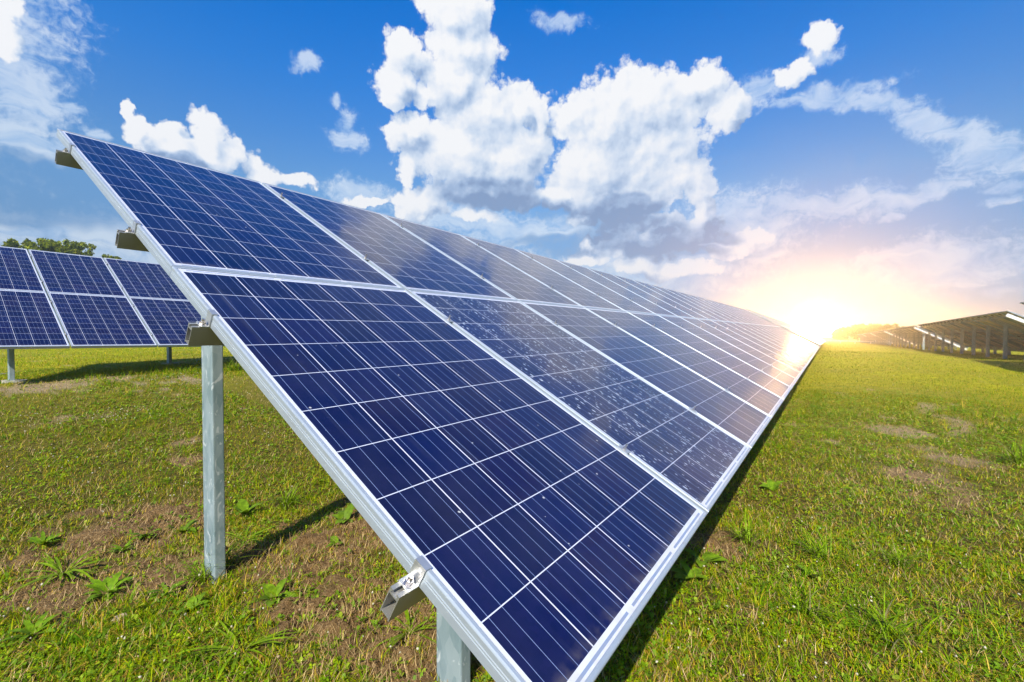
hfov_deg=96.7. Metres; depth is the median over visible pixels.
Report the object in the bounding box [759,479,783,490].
broadleaf weed
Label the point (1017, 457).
grass tuft
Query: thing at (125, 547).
rosette weed
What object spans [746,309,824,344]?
solar array
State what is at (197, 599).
broadleaf weed
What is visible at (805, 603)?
grass tuft
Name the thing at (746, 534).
grass tuft
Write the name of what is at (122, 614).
stone
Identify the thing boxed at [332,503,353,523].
broadleaf weed
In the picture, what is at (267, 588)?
broadleaf weed
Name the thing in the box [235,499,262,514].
broadleaf weed
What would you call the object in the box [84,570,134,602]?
rosette weed
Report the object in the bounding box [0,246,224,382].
solar array
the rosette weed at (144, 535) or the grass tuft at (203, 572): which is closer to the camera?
the grass tuft at (203, 572)
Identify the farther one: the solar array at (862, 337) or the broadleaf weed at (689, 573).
the solar array at (862, 337)
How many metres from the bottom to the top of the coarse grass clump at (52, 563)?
0.095 m
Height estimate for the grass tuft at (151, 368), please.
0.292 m
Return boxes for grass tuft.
[137,356,170,372]
[165,558,227,586]
[174,530,263,570]
[224,358,241,370]
[255,478,314,509]
[716,508,789,554]
[768,576,854,625]
[790,522,873,568]
[814,583,954,659]
[868,531,934,577]
[965,437,1023,466]
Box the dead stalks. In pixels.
[0,371,1023,681]
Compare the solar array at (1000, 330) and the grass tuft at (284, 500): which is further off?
the solar array at (1000, 330)
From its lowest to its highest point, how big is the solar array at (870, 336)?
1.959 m
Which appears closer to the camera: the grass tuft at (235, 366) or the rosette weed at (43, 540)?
the rosette weed at (43, 540)
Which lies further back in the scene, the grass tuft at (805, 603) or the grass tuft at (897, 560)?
the grass tuft at (897, 560)
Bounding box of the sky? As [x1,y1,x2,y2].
[0,0,1023,336]
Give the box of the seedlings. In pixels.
[0,373,1023,681]
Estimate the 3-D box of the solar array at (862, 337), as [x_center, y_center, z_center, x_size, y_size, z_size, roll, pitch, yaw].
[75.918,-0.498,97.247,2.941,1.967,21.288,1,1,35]
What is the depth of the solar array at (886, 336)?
57.36 m
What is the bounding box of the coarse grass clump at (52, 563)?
[3,546,108,600]
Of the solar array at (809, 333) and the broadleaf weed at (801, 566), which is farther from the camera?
the solar array at (809, 333)
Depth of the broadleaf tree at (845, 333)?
119.87 m
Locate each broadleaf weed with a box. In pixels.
[172,519,198,532]
[176,591,209,613]
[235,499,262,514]
[259,578,297,606]
[327,536,342,546]
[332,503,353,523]
[670,561,708,579]
[683,549,727,567]
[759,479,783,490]
[797,565,821,577]
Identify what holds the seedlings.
on the ground at (104, 533)
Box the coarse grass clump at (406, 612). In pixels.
[365,609,436,658]
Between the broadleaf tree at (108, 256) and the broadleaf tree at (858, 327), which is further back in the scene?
the broadleaf tree at (858, 327)
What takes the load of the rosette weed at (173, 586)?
on the ground at (104, 533)
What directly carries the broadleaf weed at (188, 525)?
on the ground at (104, 533)
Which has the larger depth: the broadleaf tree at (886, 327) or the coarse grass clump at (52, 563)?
the broadleaf tree at (886, 327)
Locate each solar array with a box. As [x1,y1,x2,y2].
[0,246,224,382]
[55,128,819,681]
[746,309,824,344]
[789,324,825,344]
[857,334,875,342]
[863,332,889,343]
[871,330,916,345]
[887,325,966,349]
[918,310,1023,358]
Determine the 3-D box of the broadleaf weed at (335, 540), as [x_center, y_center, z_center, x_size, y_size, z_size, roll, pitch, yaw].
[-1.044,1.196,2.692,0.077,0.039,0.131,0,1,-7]
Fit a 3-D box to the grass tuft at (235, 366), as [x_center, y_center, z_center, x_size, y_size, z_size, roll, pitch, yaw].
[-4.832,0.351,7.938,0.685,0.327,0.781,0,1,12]
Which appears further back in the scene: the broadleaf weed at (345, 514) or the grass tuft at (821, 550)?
the broadleaf weed at (345, 514)
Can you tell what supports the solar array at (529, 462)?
on the ground at (104, 533)
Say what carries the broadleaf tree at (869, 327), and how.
on the ground at (104, 533)
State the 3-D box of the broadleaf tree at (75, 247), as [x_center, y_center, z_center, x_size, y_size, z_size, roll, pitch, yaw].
[-24.078,-2.660,24.823,3.178,5.711,3.376,1,1,35]
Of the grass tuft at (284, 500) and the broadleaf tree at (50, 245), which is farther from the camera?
the broadleaf tree at (50, 245)
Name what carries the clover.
on the ground at (104, 533)
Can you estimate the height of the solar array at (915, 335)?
1.912 m
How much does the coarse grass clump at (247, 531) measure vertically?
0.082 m
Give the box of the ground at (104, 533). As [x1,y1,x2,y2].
[0,337,1023,681]
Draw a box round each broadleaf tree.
[2,238,70,299]
[40,238,96,342]
[86,254,121,258]
[830,329,838,341]
[836,325,856,339]
[853,324,864,338]
[857,323,879,333]
[876,323,891,330]
[884,323,898,328]
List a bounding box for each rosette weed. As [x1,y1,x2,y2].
[0,611,59,646]
[29,531,64,545]
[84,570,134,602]
[110,539,134,553]
[125,529,158,540]
[147,580,187,599]
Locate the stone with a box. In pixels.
[111,613,127,622]
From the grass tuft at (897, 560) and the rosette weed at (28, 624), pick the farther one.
the grass tuft at (897, 560)
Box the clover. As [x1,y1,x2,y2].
[0,352,1023,681]
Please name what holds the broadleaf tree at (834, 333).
on the ground at (104, 533)
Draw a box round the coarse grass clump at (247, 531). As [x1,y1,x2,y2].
[225,525,282,548]
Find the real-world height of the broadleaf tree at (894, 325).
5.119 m
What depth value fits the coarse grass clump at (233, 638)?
1.75 m
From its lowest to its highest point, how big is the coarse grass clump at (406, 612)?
0.066 m
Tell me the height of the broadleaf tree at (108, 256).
4.915 m
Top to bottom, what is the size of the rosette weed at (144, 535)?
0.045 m
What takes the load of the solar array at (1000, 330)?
on the ground at (104, 533)
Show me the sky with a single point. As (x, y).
(816, 167)
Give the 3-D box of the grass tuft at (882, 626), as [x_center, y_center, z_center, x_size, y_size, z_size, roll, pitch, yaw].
[1.531,1.121,1.893,0.506,0.195,0.411,1,1,29]
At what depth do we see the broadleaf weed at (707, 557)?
2.48 m
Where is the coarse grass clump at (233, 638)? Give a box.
[167,620,297,681]
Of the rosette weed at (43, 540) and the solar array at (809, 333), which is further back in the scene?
the solar array at (809, 333)
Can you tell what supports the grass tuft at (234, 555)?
on the ground at (104, 533)
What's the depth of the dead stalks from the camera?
2.40 m

